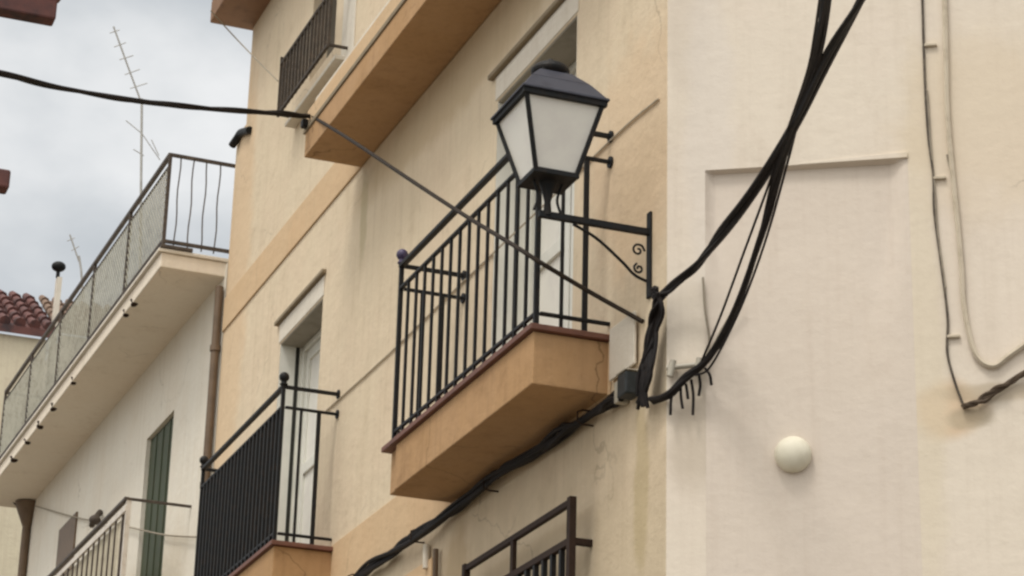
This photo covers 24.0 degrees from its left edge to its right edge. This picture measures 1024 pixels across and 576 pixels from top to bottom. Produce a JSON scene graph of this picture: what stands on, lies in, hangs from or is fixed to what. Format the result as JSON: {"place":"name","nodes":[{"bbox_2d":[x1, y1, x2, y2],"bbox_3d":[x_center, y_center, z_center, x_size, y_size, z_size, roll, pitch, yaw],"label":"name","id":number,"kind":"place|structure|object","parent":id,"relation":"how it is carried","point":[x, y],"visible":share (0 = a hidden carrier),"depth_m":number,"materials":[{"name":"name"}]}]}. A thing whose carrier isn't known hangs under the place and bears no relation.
{"place":"outdoors","nodes":[
{"label":"outdoors","id":0,"kind":"place"},
{"bbox_2d":[0,0,59,193],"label":"opposite house","id":1,"kind":"structure","parent":0,"point":[41,12],"depth_m":12.07,"materials":[{"name":"tile"}]},
{"bbox_2d":[0,261,65,575],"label":"house","id":2,"kind":"structure","parent":0,"point":[25,314],"depth_m":35.56,"materials":[{"name":"paint"}]},
{"bbox_2d":[39,295,110,395],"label":"house","id":3,"kind":"structure","parent":0,"point":[47,304],"depth_m":44.48,"materials":[{"name":"paint"}]},
{"bbox_2d":[67,234,83,296],"bbox_3d":[-6.928,-0.343,38.346,0.359,1.048,0.035,9,-22,-19],"label":"television aerial","id":4,"kind":"object","parent":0,"point":[79,261],"visible":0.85,"depth_m":38.39,"materials":[{"name":"metal"}]},
{"bbox_2d":[0,0,252,360],"label":"sky","id":5,"kind":"structure","parent":0,"point":[73,164],"materials":[{"name":"white"}]},
{"bbox_2d":[110,26,159,267],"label":"television aerial","id":6,"kind":"object","parent":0,"point":[141,133],"visible":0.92,"depth_m":41.70,"materials":[{"name":"metal"}]},
{"label":"street","id":7,"kind":"structure","parent":0,"visible":0},
{"bbox_2d":[0,153,234,575],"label":"whitewashed house","id":8,"kind":"structure","parent":7,"relation":"on","point":[110,432],"depth_m":22.48,"materials":[{"name":"paint"}]},
{"bbox_2d":[13,499,35,575],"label":"hopper downpipe","id":9,"kind":"object","parent":8,"relation":"attached to","point":[25,508],"visible":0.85,"depth_m":27.53,"materials":[{"name":"metal"}]},
{"bbox_2d":[55,512,77,575],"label":"window","id":10,"kind":"structure","parent":8,"relation":"in","point":[67,534],"depth_m":25.35,"materials":[{"name":"grey glass"}]},
{"bbox_2d":[35,506,196,537],"bbox_3d":[-3.915,2.248,23.452,0.024,2.256,8.039,9,-22,-20],"label":"thin cable","id":11,"kind":"object","parent":8,"relation":"attached to","point":[130,527],"visible":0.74,"depth_m":22.01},
{"bbox_2d":[203,286,223,480],"bbox_3d":[-2.605,4.101,19.051,0.089,8.780,0.089,9,-22,-19],"label":"downpipe","id":12,"kind":"object","parent":8,"relation":"attached to","point":[215,348],"visible":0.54,"depth_m":20.29,"materials":[{"name":"beige metal"}]},
{"bbox_2d":[194,0,904,575],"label":"cream house","id":13,"kind":"structure","parent":7,"relation":"on","point":[350,264],"depth_m":14.87,"materials":[{"name":"paint"}]},
{"bbox_2d":[0,70,310,117],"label":"overhead cable","id":14,"kind":"object","parent":13,"relation":"attached to","point":[48,85],"visible":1,"depth_m":15.69,"materials":[{"name":"black rubber"}]},
{"bbox_2d":[229,126,251,147],"bbox_3d":[-2.324,-1.317,20.774,0.089,0.172,0.508,10,-22,-22],"label":"pipe elbow","id":15,"kind":"object","parent":13,"relation":"attached to","point":[237,137],"visible":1,"depth_m":20.84,"materials":[{"name":"black plastic"}]},
{"bbox_2d":[210,10,277,81],"bbox_3d":[-2.092,-1.920,19.730,0.880,0.882,0.338,-14,-26,36],"label":"thin cable","id":16,"kind":"object","parent":13,"relation":"hanging from","point":[243,45],"visible":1,"depth_m":20.03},
{"bbox_2d":[301,119,308,128],"bbox_3d":[-1.456,-1.152,16.932,0.045,0.060,0.060,9,-22,-19],"label":"cable clamp","id":17,"kind":"object","parent":13,"relation":"attached to","point":[304,123],"visible":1,"depth_m":16.91,"materials":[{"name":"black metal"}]},
{"bbox_2d":[291,329,320,543],"bbox_3d":[-1.405,1.213,17.728,0.065,1.995,1.130,9,-22,-19],"label":"french window","id":18,"kind":"structure","parent":13,"relation":"in","point":[311,350],"depth_m":18.16,"materials":[{"name":"paint"}]},
{"bbox_2d":[327,0,336,56],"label":"window pane","id":19,"kind":"structure","parent":13,"relation":"in","point":[334,3],"depth_m":18.98,"materials":[{"name":"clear glass"}]},
{"bbox_2d":[410,529,424,543],"bbox_3d":[-0.567,1.484,14.454,0.093,0.086,0.010,9,-22,-19],"label":"cable strap","id":20,"kind":"object","parent":13,"relation":"attached to","point":[415,541],"visible":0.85,"depth_m":14.44,"materials":[{"name":"metal"}]},
{"bbox_2d":[423,544,429,569],"bbox_3d":[-0.507,1.593,14.301,0.043,0.146,0.047,1,-21,2],"label":"conduit","id":21,"kind":"object","parent":13,"relation":"attached to","point":[426,552],"visible":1,"depth_m":14.29,"materials":[{"name":"white plastic"}]},
{"bbox_2d":[432,548,438,575],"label":"conduit","id":22,"kind":"object","parent":13,"relation":"attached to","point":[435,560],"visible":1,"depth_m":14.10,"materials":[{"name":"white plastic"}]},
{"bbox_2d":[311,116,643,323],"bbox_3d":[-0.581,-0.562,14.271,0.454,3.092,4.911,11,-23,-23],"label":"overhead cable","id":23,"kind":"object","parent":13,"relation":"attached to","point":[516,246],"visible":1,"depth_m":12.57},
{"bbox_2d":[353,391,623,575],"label":"cable bundle","id":24,"kind":"object","parent":13,"relation":"attached to","point":[553,438],"visible":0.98,"depth_m":13.30,"materials":[{"name":"black rubber"}]},
{"bbox_2d":[483,479,498,491],"bbox_3d":[-0.117,1.085,13.358,0.093,0.086,0.010,9,-22,-19],"label":"cable strap","id":25,"kind":"object","parent":13,"relation":"attached to","point":[488,489],"visible":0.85,"depth_m":13.34,"materials":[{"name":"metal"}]},
{"bbox_2d":[326,98,658,410],"bbox_3d":[-0.288,-0.043,14.469,0.012,0.044,5.650,9,-22,-19],"label":"wall wire","id":26,"kind":"object","parent":13,"relation":"attached to","point":[524,223],"depth_m":14.04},
{"bbox_2d":[527,59,576,328],"bbox_3d":[0.334,-0.322,13.577,0.065,2.040,1.240,9,-22,-19],"label":"french window","id":27,"kind":"structure","parent":13,"relation":"in","point":[550,229],"depth_m":13.81,"materials":[{"name":"paint"}]},
{"bbox_2d":[490,59,651,298],"bbox_3d":[0.326,-0.559,11.806,0.774,1.179,0.455,9,-22,-19],"label":"street lantern","id":28,"kind":"object","parent":13,"relation":"attached to","point":[545,118],"visible":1,"depth_m":11.70,"materials":[{"name":"black metal"}]},
{"bbox_2d":[577,409,593,426],"bbox_3d":[0.368,0.653,12.175,0.093,0.086,0.010,9,-22,-19],"label":"cable strap","id":29,"kind":"object","parent":13,"relation":"attached to","point":[582,423],"visible":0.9,"depth_m":12.16,"materials":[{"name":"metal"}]},
{"bbox_2d":[609,311,636,380],"bbox_3d":[0.546,0.288,11.908,0.016,0.275,0.310,9,-22,-19],"label":"meter cover","id":30,"kind":"object","parent":13,"relation":"attached to","point":[622,350],"visible":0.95,"depth_m":11.89,"materials":[{"name":"white plastic"}]},
{"bbox_2d":[614,368,637,404],"bbox_3d":[0.553,0.479,11.729,0.087,0.132,0.185,9,-22,-19],"label":"junction box","id":31,"kind":"object","parent":13,"relation":"attached to","point":[625,386],"visible":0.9,"depth_m":11.67,"materials":[{"name":"plastic"}]},
{"bbox_2d":[636,285,664,409],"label":"tangled wires","id":32,"kind":"object","parent":13,"relation":"attached to","point":[647,368],"visible":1,"depth_m":11.42,"materials":[{"name":"black rubber"}]},
{"bbox_2d":[635,0,864,395],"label":"cable bundle","id":33,"kind":"object","parent":32,"relation":"attached to","point":[747,199],"visible":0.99,"depth_m":10.47,"materials":[{"name":"black rubber"}]},
{"bbox_2d":[695,135,795,375],"bbox_3d":[1.067,-0.151,10.636,0.097,0.623,1.637,5,-21,-10],"label":"loose strand","id":34,"kind":"object","parent":33,"relation":"hanging from","point":[755,269],"visible":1,"depth_m":10.71},
{"bbox_2d":[701,0,820,360],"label":"loose strand","id":35,"kind":"object","parent":33,"relation":"hanging from","point":[769,181],"visible":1,"depth_m":10.42},
{"bbox_2d":[666,0,1023,575],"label":"white house","id":36,"kind":"structure","parent":7,"relation":"on","point":[832,354],"depth_m":11.36,"materials":[{"name":"paint"}]},
{"bbox_2d":[666,357,706,377],"bbox_3d":[0.821,0.374,11.355,0.192,0.089,0.037,-3,-21,12],"label":"cable bracket","id":37,"kind":"object","parent":36,"relation":"attached to","point":[672,367],"visible":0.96,"depth_m":11.35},
{"bbox_2d":[702,277,727,353],"bbox_3d":[0.994,0.148,11.415,0.193,0.437,0.022,-2,-21,10],"label":"thin cable","id":38,"kind":"object","parent":36,"relation":"attached to","point":[704,305],"visible":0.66,"depth_m":11.43,"materials":[{"name":"grey rubber"}]},
{"bbox_2d":[648,0,831,404],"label":"cable bundle","id":39,"kind":"object","parent":36,"relation":"hanging from","point":[819,44],"visible":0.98,"depth_m":10.52,"materials":[{"name":"black rubber"}]},
{"bbox_2d":[669,396,672,414],"bbox_3d":[0.747,0.537,11.292,0.026,0.119,0.014,-3,-21,12],"label":"cable end","id":40,"kind":"object","parent":39,"relation":"hanging from","point":[670,405],"visible":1,"depth_m":11.28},
{"bbox_2d":[679,388,683,408],"bbox_3d":[0.793,0.512,11.291,0.023,0.112,0.014,-3,-21,12],"label":"cable end","id":41,"kind":"object","parent":39,"relation":"hanging from","point":[681,399],"visible":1,"depth_m":11.28,"materials":[{"name":"black rubber"}]},
{"bbox_2d":[685,384,688,398],"bbox_3d":[0.819,0.484,11.296,0.023,0.076,0.014,-3,-21,12],"label":"cable end","id":42,"kind":"object","parent":39,"relation":"hanging from","point":[687,391],"visible":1,"depth_m":11.29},
{"bbox_2d":[690,379,694,414],"bbox_3d":[0.843,0.510,11.280,0.024,0.174,0.014,-3,-21,12],"label":"cable end","id":43,"kind":"object","parent":39,"relation":"hanging from","point":[693,396],"visible":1,"depth_m":11.27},
{"bbox_2d":[697,375,701,395],"bbox_3d":[0.877,0.452,11.295,0.021,0.112,0.014,-3,-21,12],"label":"cable end","id":44,"kind":"object","parent":39,"relation":"hanging from","point":[700,385],"visible":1,"depth_m":11.29,"materials":[{"name":"black rubber"}]},
{"bbox_2d":[704,367,712,385],"bbox_3d":[0.919,0.413,11.300,0.042,0.090,0.014,-3,-21,12],"label":"cable end","id":45,"kind":"object","parent":39,"relation":"hanging from","point":[710,376],"visible":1,"depth_m":11.29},
{"bbox_2d":[774,436,811,472],"bbox_3d":[1.296,0.768,11.125,0.171,0.172,0.131,0,-21,5],"label":"globe wall lamp","id":46,"kind":"object","parent":36,"relation":"attached to","point":[792,454],"visible":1,"depth_m":11.08,"materials":[{"name":"white glass"}]},
{"bbox_2d":[924,43,936,46],"bbox_3d":[2.029,-1.178,11.701,0.060,0.014,0.018,-3,-21,12],"label":"cable clip","id":47,"kind":"object","parent":36,"relation":"attached to","point":[930,45],"visible":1,"depth_m":11.70,"materials":[{"name":"beige plastic"}]},
{"bbox_2d":[926,90,945,287],"bbox_3d":[2.009,-0.475,11.437,0.059,1.018,0.012,-3,-21,12],"label":"wall cable","id":48,"kind":"object","parent":36,"relation":"attached to","point":[934,187],"depth_m":11.42,"materials":[{"name":"grey rubber"}]},
{"bbox_2d":[933,176,945,179],"bbox_3d":[2.029,-0.522,11.451,0.060,0.014,0.018,-3,-21,12],"label":"cable clip","id":49,"kind":"object","parent":36,"relation":"attached to","point":[939,177],"visible":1,"depth_m":11.45,"materials":[{"name":"beige plastic"}]},
{"bbox_2d":[921,0,963,403],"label":"wall cable","id":50,"kind":"object","parent":36,"relation":"attached to","point":[933,203],"depth_m":11.42,"materials":[{"name":"white plastic"}]},
{"bbox_2d":[947,334,959,337],"bbox_3d":[2.042,0.224,11.164,0.060,0.014,0.018,-3,-21,12],"label":"cable clip","id":51,"kind":"object","parent":36,"relation":"attached to","point":[954,336],"visible":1,"depth_m":11.16,"materials":[{"name":"beige plastic"}]},
{"bbox_2d":[942,0,1023,367],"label":"wall cable","id":52,"kind":"object","parent":36,"relation":"attached to","point":[1006,357],"depth_m":11.36,"materials":[{"name":"beige plastic"}]},
{"bbox_2d":[961,370,1023,408],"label":"wall cable","id":53,"kind":"object","parent":36,"relation":"attached to","point":[987,396],"depth_m":11.01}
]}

